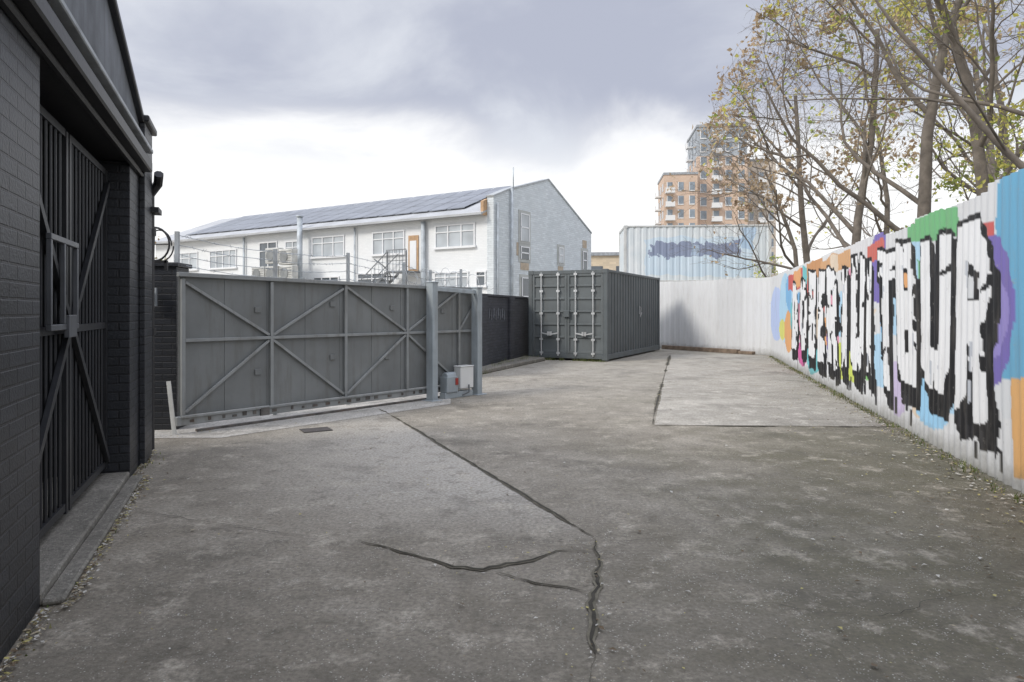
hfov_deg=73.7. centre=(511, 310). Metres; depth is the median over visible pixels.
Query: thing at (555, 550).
ground cracks
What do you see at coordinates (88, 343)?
barred gate
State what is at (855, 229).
tree
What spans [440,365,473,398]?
gate motor
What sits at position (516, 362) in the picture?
kerb
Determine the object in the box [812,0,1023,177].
tree
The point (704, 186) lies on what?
windows
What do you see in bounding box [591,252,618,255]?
parapet
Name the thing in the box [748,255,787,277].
tree
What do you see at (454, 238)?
window panes
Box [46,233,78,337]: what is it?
lock frame
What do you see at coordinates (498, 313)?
wall tag
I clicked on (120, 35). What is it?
coping
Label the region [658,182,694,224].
windows
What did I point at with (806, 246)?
tree
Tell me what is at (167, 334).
black brick wall
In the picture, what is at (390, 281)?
external stairs
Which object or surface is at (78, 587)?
fallen leaves
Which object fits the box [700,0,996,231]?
tree
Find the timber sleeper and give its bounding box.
[662,345,754,354]
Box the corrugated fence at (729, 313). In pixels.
[660,277,770,354]
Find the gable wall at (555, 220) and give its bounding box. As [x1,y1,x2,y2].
[487,180,590,295]
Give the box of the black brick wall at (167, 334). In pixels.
[155,262,191,429]
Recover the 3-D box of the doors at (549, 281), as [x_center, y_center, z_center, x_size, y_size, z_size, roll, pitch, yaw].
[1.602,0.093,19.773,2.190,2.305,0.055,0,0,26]
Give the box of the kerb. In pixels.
[482,356,544,373]
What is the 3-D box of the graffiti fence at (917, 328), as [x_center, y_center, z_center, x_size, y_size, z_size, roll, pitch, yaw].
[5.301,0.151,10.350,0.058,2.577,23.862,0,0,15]
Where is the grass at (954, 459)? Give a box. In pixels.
[10,355,1023,660]
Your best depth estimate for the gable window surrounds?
32.32 m
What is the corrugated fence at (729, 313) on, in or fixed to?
on the ground at (770, 516)
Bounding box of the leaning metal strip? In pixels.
[166,381,176,434]
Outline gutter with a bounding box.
[156,212,482,243]
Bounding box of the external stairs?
[359,249,419,284]
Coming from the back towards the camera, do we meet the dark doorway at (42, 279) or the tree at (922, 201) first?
the tree at (922, 201)
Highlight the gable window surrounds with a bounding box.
[518,209,587,295]
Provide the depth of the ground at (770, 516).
4.04 m
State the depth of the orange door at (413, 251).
32.33 m
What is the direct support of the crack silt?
on the ground at (770, 516)
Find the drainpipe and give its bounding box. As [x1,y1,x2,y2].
[151,171,163,449]
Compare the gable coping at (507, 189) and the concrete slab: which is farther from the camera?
the gable coping at (507, 189)
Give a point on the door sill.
(72, 539)
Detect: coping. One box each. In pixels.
[107,0,156,135]
[486,179,591,233]
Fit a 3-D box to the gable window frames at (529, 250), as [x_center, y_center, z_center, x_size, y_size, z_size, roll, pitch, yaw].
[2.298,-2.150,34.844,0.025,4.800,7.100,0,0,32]
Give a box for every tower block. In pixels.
[655,172,697,224]
[686,123,747,224]
[747,159,775,275]
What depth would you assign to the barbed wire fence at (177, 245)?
10.19 m
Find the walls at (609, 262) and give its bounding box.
[591,256,618,270]
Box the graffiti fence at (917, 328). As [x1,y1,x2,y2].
[770,169,1023,493]
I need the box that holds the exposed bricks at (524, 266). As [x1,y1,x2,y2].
[516,240,586,269]
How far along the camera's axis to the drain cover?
8.23 m
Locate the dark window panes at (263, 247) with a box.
[260,242,483,284]
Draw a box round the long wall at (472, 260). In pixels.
[156,215,486,293]
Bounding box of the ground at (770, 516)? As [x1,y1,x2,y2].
[0,348,1023,681]
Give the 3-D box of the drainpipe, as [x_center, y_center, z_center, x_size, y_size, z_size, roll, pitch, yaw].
[-3.595,0.008,6.847,0.202,2.784,0.277,0,0,-21]
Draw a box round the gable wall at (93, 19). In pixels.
[64,0,138,125]
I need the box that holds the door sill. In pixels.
[40,472,142,605]
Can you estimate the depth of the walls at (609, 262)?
51.80 m
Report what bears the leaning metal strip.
on the gateway ramp
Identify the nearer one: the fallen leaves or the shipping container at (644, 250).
the fallen leaves
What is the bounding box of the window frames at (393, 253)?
[173,222,486,287]
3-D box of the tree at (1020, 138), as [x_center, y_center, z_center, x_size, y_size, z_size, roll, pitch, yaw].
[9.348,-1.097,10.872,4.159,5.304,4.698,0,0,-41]
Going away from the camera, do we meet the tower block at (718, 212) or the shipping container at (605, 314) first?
the shipping container at (605, 314)
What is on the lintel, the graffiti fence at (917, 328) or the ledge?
the ledge
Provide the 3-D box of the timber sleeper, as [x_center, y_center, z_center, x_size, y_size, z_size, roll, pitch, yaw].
[6.779,1.380,23.986,0.240,0.140,4.052,0,0,-33]
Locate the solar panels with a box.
[186,186,509,234]
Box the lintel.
[0,0,151,176]
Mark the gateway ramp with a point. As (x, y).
(187, 431)
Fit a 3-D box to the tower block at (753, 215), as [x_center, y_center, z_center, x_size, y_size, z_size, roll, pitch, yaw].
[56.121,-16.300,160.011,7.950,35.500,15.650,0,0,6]
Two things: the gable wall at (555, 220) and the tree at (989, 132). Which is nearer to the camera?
the tree at (989, 132)
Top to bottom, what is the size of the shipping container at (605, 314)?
2.590 m
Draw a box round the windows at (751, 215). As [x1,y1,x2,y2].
[749,172,773,271]
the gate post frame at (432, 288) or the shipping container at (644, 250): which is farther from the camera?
the shipping container at (644, 250)
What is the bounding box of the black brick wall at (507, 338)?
[482,293,528,365]
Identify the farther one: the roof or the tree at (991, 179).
the roof
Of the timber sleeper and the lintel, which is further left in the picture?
the lintel
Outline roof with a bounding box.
[155,190,488,241]
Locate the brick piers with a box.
[0,7,151,662]
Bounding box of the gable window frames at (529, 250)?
[521,213,587,296]
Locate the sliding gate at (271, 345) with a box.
[175,272,471,431]
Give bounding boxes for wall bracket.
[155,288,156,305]
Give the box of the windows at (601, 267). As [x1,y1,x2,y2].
[591,266,618,270]
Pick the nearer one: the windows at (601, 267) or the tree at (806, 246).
the tree at (806, 246)
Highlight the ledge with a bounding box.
[47,0,152,153]
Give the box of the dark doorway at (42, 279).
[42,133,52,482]
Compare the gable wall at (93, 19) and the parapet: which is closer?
the gable wall at (93, 19)
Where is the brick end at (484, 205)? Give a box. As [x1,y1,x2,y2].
[481,199,486,215]
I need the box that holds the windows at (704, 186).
[688,129,744,224]
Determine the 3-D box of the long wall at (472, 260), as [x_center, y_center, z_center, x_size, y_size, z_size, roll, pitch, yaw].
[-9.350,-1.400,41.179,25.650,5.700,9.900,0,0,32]
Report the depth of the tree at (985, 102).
13.56 m
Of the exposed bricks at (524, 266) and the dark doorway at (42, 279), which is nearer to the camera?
the dark doorway at (42, 279)
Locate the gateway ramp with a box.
[155,387,450,437]
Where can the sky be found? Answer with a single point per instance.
(255, 107)
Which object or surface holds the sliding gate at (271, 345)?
on the gateway ramp
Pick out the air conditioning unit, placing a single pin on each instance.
(284, 273)
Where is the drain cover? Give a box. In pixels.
[299,427,331,432]
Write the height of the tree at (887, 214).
14.317 m
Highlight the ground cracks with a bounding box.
[143,356,969,680]
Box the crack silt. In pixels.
[362,355,878,681]
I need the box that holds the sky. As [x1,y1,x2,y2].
[117,0,1023,273]
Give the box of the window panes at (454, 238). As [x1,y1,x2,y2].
[180,224,473,286]
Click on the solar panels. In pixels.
(247, 222)
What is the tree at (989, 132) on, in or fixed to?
on the ground at (770, 516)
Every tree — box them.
[664,0,919,267]
[669,68,835,276]
[690,0,1023,247]
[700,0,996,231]
[740,8,978,257]
[744,0,1023,160]
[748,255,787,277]
[760,0,1023,169]
[798,0,1023,200]
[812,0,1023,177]
[840,0,1023,195]
[934,157,1016,201]
[946,95,1023,199]
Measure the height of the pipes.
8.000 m
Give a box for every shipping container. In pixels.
[528,269,659,360]
[619,224,771,281]
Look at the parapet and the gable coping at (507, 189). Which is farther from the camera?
the parapet
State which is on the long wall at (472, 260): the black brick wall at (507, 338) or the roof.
the roof
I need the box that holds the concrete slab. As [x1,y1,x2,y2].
[655,354,885,425]
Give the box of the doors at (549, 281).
[533,273,602,353]
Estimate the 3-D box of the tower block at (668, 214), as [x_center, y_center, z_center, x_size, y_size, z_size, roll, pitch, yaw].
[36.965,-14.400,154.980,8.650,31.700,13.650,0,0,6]
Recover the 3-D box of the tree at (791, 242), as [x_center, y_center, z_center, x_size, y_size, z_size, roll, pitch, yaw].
[8.259,-3.485,23.919,7.064,10.082,5.102,0,0,-42]
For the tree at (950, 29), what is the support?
on the ground at (770, 516)
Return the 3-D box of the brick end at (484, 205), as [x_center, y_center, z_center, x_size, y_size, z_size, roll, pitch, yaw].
[-1.227,-4.575,30.119,0.150,0.750,0.350,0,0,32]
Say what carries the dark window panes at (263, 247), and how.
attached to the window frames at (393, 253)
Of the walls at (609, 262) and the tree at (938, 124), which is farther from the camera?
the walls at (609, 262)
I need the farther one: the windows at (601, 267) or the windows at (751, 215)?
the windows at (751, 215)
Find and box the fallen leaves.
[0,357,1023,681]
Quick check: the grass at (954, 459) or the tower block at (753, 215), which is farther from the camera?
the tower block at (753, 215)
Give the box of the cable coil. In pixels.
[155,227,173,270]
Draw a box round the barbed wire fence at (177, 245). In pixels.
[174,231,495,414]
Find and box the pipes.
[243,167,513,295]
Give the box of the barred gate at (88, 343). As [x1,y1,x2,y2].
[40,104,109,538]
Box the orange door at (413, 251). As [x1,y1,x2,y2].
[408,235,418,270]
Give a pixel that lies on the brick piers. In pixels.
(129, 325)
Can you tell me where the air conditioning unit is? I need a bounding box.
[252,248,297,278]
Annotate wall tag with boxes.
[489,308,504,319]
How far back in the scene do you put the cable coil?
7.74 m
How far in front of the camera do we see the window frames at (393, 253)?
33.70 m
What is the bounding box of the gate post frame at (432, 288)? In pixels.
[422,281,486,401]

